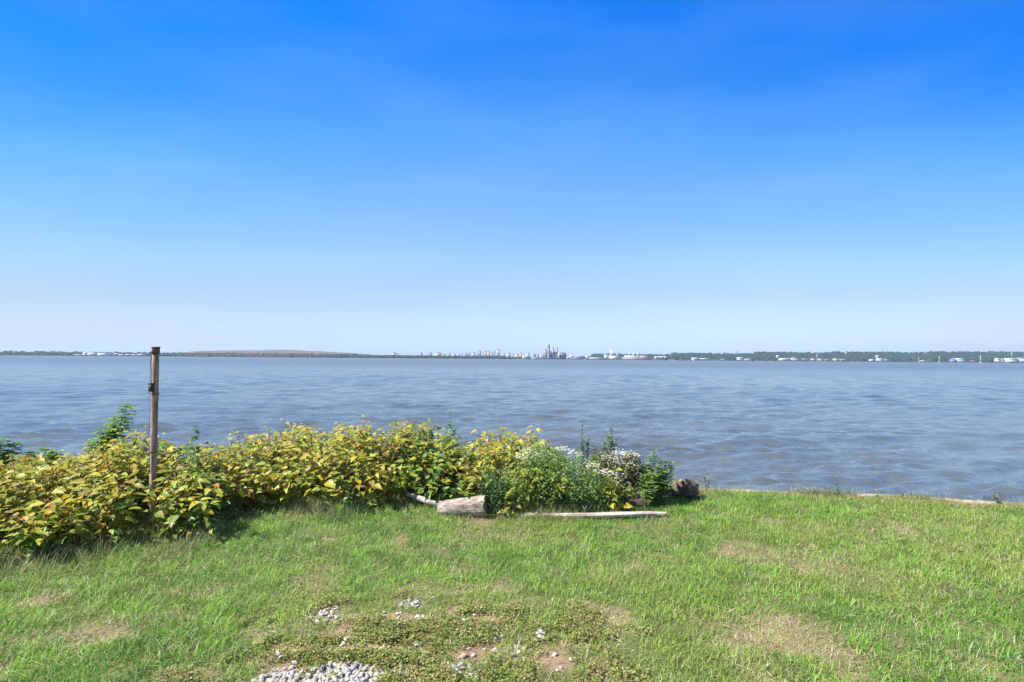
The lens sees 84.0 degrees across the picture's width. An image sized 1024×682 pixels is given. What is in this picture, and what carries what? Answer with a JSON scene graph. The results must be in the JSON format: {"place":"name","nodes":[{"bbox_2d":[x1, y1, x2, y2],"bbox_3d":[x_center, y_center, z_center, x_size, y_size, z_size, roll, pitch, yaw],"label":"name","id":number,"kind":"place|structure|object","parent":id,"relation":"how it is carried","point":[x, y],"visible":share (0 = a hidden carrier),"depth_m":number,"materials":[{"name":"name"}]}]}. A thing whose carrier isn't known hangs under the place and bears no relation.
{"place":"outdoors","nodes":[
{"label":"outdoors","id":0,"kind":"place"},
{"bbox_2d":[185,350,382,355],"bbox_3d":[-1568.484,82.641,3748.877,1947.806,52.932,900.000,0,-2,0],"label":"dry hill","id":1,"kind":"structure","parent":0,"point":[271,351],"depth_m":3644.36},
{"bbox_2d":[23,355,978,362],"bbox_3d":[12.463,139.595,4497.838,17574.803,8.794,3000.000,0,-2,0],"label":"shore","id":2,"kind":"structure","parent":0,"point":[428,358],"depth_m":3051.73,"materials":[{"name":"grey"}]},
{"bbox_2d":[0,350,184,356],"bbox_3d":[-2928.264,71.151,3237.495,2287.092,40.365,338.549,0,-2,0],"label":"woodland","id":3,"kind":"object","parent":2,"relation":"on","point":[62,353],"visible":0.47,"depth_m":3140.15,"materials":[{"name":"green plant"}]},
{"bbox_2d":[87,352,103,355],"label":"building","id":4,"kind":"structure","parent":2,"relation":"on","point":[91,353],"depth_m":3048.87,"materials":[{"name":"white"}]},
{"bbox_2d":[97,353,113,355],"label":"building","id":5,"kind":"structure","parent":2,"relation":"on","point":[104,354],"depth_m":3038.88,"materials":[{"name":"white"}]},
{"bbox_2d":[177,352,409,357],"bbox_3d":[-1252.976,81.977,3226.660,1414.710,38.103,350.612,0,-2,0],"label":"woodland","id":6,"kind":"object","parent":2,"relation":"on","point":[233,354],"visible":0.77,"depth_m":3121.71,"materials":[{"name":"green plant"}]},
{"bbox_2d":[383,355,601,358],"bbox_3d":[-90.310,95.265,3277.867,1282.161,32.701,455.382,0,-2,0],"label":"woodland","id":7,"kind":"object","parent":2,"relation":"on","point":[454,357],"visible":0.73,"depth_m":3088.34,"materials":[{"name":"green plant"}]},
{"bbox_2d":[63,351,1023,362],"bbox_3d":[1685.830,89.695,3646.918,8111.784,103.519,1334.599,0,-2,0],"label":"woodland","id":8,"kind":"object","parent":2,"relation":"on","point":[941,356],"visible":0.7,"depth_m":3771.58,"materials":[{"name":"green plant"}]},
{"bbox_2d":[543,344,568,357],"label":"power station","id":9,"kind":"object","parent":2,"relation":"on","point":[548,353],"visible":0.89,"depth_m":3199.57,"materials":[{"name":"metal"}]},
{"bbox_2d":[609,355,618,359],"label":"building","id":10,"kind":"structure","parent":2,"relation":"on","point":[613,357],"depth_m":3078.83,"materials":[{"name":"white"}]},
{"bbox_2d":[622,357,652,359],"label":"building","id":11,"kind":"structure","parent":2,"relation":"on","point":[632,358],"depth_m":3058.71,"materials":[{"name":"white"}]},
{"bbox_2d":[789,357,800,360],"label":"building","id":12,"kind":"structure","parent":2,"relation":"on","point":[794,358],"depth_m":3043.91,"materials":[{"name":"white"}]},
{"bbox_2d":[954,358,965,361],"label":"building","id":13,"kind":"structure","parent":2,"relation":"on","point":[961,359],"depth_m":3043.95,"materials":[{"name":"white"}]},
{"bbox_2d":[1004,358,1018,362],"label":"building","id":14,"kind":"structure","parent":2,"relation":"on","point":[1008,360],"depth_m":3044.01,"materials":[{"name":"white"}]},
{"bbox_2d":[0,473,1022,598],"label":"tall grass","id":15,"kind":"structure","parent":0,"point":[315,505],"depth_m":5.63,"materials":[{"name":"green plant"}]},
{"bbox_2d":[0,355,1023,501],"bbox_3d":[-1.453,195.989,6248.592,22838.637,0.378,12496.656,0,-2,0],"label":"water","id":16,"kind":"structure","parent":0,"point":[946,429],"depth_m":33.11,"materials":[{"name":"blue liquid"}]},
{"bbox_2d":[586,354,606,359],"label":"barge","id":17,"kind":"object","parent":16,"relation":"on","point":[594,358],"visible":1,"depth_m":2943.80,"materials":[{"name":"metal"}]},
{"bbox_2d":[0,455,1023,681],"bbox_3d":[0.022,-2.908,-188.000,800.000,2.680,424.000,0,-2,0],"label":"ground","id":18,"kind":"structure","parent":0,"point":[565,662],"depth_m":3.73,"materials":[{"name":"green plant"}]},
{"bbox_2d":[0,435,25,465],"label":"locust sapling","id":19,"kind":"object","parent":18,"relation":"on","point":[3,456],"visible":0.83,"depth_m":7.40,"materials":[{"name":"green plant"}]},
{"bbox_2d":[0,453,73,560],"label":"knotweed clump","id":20,"kind":"object","parent":18,"relation":"on","point":[22,489],"visible":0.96,"depth_m":4.81,"materials":[{"name":"yellow plant"}]},
{"bbox_2d":[21,447,65,468],"bbox_3d":[-6.053,1.578,7.328,0.707,0.416,0.345,-1,-2,32],"label":"locust sapling","id":21,"kind":"object","parent":18,"relation":"on","point":[51,455],"visible":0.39,"depth_m":7.30,"materials":[{"name":"green plant"}]},
{"bbox_2d":[26,426,149,553],"bbox_3d":[-4.122,1.338,5.616,1.008,0.899,2.868,2,-2,-34],"label":"knotweed clump","id":22,"kind":"object","parent":18,"relation":"on","point":[104,481],"visible":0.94,"depth_m":5.04,"materials":[{"name":"yellow plant"}]},
{"bbox_2d":[84,404,139,457],"bbox_3d":[-5.269,1.313,7.461,0.698,0.974,0.522,0,-2,0],"label":"locust sapling","id":23,"kind":"object","parent":18,"relation":"on","point":[112,434],"visible":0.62,"depth_m":7.42,"materials":[{"name":"green plant"}]},
{"bbox_2d":[148,347,159,526],"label":"post","id":24,"kind":"object","parent":18,"relation":"on","point":[153,387],"visible":0.88,"depth_m":5.38,"materials":[{"name":"wood"}]},
{"bbox_2d":[157,439,185,466],"bbox_3d":[-4.365,1.529,7.194,0.447,0.554,0.341,0,-2,0],"label":"locust sapling","id":25,"kind":"object","parent":18,"relation":"on","point":[180,449],"visible":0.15,"depth_m":7.23,"materials":[{"name":"green plant"}]},
{"bbox_2d":[117,426,229,539],"bbox_3d":[-3.448,1.338,5.793,1.050,0.905,2.694,2,-2,-32],"label":"knotweed clump","id":26,"kind":"object","parent":18,"relation":"on","point":[168,479],"visible":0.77,"depth_m":5.27,"materials":[{"name":"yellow plant"}]},
{"bbox_2d":[171,426,209,533],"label":"leafy shoot","id":27,"kind":"object","parent":18,"relation":"on","point":[192,461],"visible":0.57,"depth_m":5.33,"materials":[{"name":"green plant"}]},
{"bbox_2d":[178,426,287,533],"bbox_3d":[-3.006,1.412,6.415,1.063,0.790,3.278,1,-2,-26],"label":"knotweed clump","id":28,"kind":"object","parent":18,"relation":"on","point":[249,477],"visible":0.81,"depth_m":5.96,"materials":[{"name":"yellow plant"}]},
{"bbox_2d":[255,418,369,511],"bbox_3d":[-2.326,1.372,6.817,1.285,0.857,2.828,1,-2,-19],"label":"knotweed clump","id":29,"kind":"object","parent":18,"relation":"on","point":[316,465],"visible":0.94,"depth_m":6.13,"materials":[{"name":"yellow plant"}]},
{"bbox_2d":[341,415,423,511],"bbox_3d":[-1.526,1.426,6.860,1.043,0.997,2.562,1,-2,-15],"label":"knotweed clump","id":30,"kind":"object","parent":18,"relation":"on","point":[381,479],"visible":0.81,"depth_m":6.48,"materials":[{"name":"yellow plant"}]},
{"bbox_2d":[383,444,415,493],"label":"bindweed","id":31,"kind":"object","parent":18,"relation":"on","point":[404,461],"visible":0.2,"depth_m":6.72,"materials":[{"name":"green plant"}]},
{"bbox_2d":[159,576,651,681],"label":"creeping weeds","id":32,"kind":"object","parent":18,"relation":"on","point":[420,628],"visible":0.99,"depth_m":3.09,"materials":[{"name":"green plant"}]},
{"bbox_2d":[251,596,581,681],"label":"gravel","id":33,"kind":"structure","parent":18,"relation":"on","point":[347,669],"depth_m":2.85,"materials":[{"name":"grey gravel"}]},
{"bbox_2d":[406,493,438,505],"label":"driftwood branch","id":34,"kind":"object","parent":18,"relation":"on","point":[422,499],"visible":0.82,"depth_m":5.98,"materials":[{"name":"beige wood"}]},
{"bbox_2d":[394,417,475,501],"bbox_3d":[-0.945,1.561,6.952,1.004,1.251,2.564,1,-2,-7],"label":"knotweed clump","id":35,"kind":"object","parent":18,"relation":"on","point":[430,456],"visible":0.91,"depth_m":6.50,"materials":[{"name":"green plant"}]},
{"bbox_2d":[442,412,458,489],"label":"leafy shoot","id":36,"kind":"object","parent":18,"relation":"on","point":[450,427],"visible":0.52,"depth_m":6.88,"materials":[{"name":"green plant"}]},
{"bbox_2d":[436,495,488,517],"bbox_3d":[-0.496,1.692,5.799,0.536,0.263,0.200,0,-2,10],"label":"log","id":37,"kind":"object","parent":18,"relation":"on","point":[470,504],"visible":0.84,"depth_m":5.72,"materials":[{"name":"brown wood"}]},
{"bbox_2d":[478,468,510,513],"bbox_3d":[-0.192,1.573,5.953,0.373,0.428,0.526,0,-2,0],"label":"vine mound","id":38,"kind":"object","parent":18,"relation":"on","point":[487,491],"visible":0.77,"depth_m":5.88,"materials":[{"name":"green plant"}]},
{"bbox_2d":[452,425,568,506],"bbox_3d":[-0.022,1.634,6.935,1.443,1.199,2.430,0,-2,0],"label":"knotweed clump","id":39,"kind":"object","parent":18,"relation":"on","point":[489,459],"visible":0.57,"depth_m":6.51,"materials":[{"name":"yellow plant"}]},
{"bbox_2d":[496,468,532,515],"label":"knotweed shoot","id":40,"kind":"object","parent":18,"relation":"on","point":[511,500],"visible":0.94,"depth_m":5.79,"materials":[{"name":"green plant"}]},
{"bbox_2d":[490,440,624,511],"bbox_3d":[0.481,1.449,6.129,1.451,0.722,0.789,0,-2,0],"label":"flowering bush","id":41,"kind":"object","parent":18,"relation":"on","point":[569,487],"visible":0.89,"depth_m":6.00,"materials":[{"name":"green plant"}]},
{"bbox_2d":[576,419,596,485],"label":"leafy shoot","id":42,"kind":"object","parent":18,"relation":"on","point":[582,450],"visible":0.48,"depth_m":6.77,"materials":[{"name":"green plant"}]},
{"bbox_2d":[521,511,668,518],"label":"driftwood beam","id":43,"kind":"structure","parent":18,"relation":"on","point":[627,514],"depth_m":5.75,"materials":[{"name":"grey wood"}]},
{"bbox_2d":[601,428,618,475],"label":"leafy shoot","id":44,"kind":"object","parent":18,"relation":"on","point":[611,446],"visible":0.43,"depth_m":6.86,"materials":[{"name":"green plant"}]},
{"bbox_2d":[599,468,634,511],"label":"knotweed shoot","id":45,"kind":"object","parent":18,"relation":"on","point":[615,505],"visible":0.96,"depth_m":5.92,"materials":[{"name":"yellow plant"}]},
{"bbox_2d":[589,447,657,502],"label":"flowering shrub","id":46,"kind":"object","parent":18,"relation":"on","point":[628,476],"visible":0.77,"depth_m":6.36,"materials":[{"name":"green plant"}]},
{"bbox_2d":[627,498,652,508],"bbox_3d":[1.385,1.746,6.110,0.288,0.116,0.108,1,-2,-7],"label":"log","id":47,"kind":"object","parent":18,"relation":"on","point":[640,501],"visible":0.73,"depth_m":6.08,"materials":[{"name":"brown wood"}]},
{"bbox_2d":[636,449,679,504],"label":"feathery bush","id":48,"kind":"object","parent":18,"relation":"on","point":[656,487],"visible":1,"depth_m":6.19,"materials":[{"name":"green plant"}]},
{"bbox_2d":[664,478,700,499],"bbox_3d":[1.950,1.705,6.513,0.429,0.284,0.244,0,-2,27],"label":"rock","id":49,"kind":"object","parent":18,"relation":"on","point":[686,485],"visible":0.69,"depth_m":6.43,"materials":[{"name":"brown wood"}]},
{"bbox_2d":[698,471,711,492],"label":"weed","id":50,"kind":"object","parent":18,"relation":"on","point":[705,481],"visible":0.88,"depth_m":6.81,"materials":[{"name":"green plant"}]},
{"bbox_2d":[990,490,1000,501],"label":"weed","id":51,"kind":"object","parent":18,"relation":"on","point":[996,498],"visible":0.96,"depth_m":6.39,"materials":[{"name":"green plant"}]},
{"bbox_2d":[0,0,1023,357],"label":"sky","id":52,"kind":"structure","parent":0,"point":[374,177],"materials":[{"name":"blue"}]}
]}

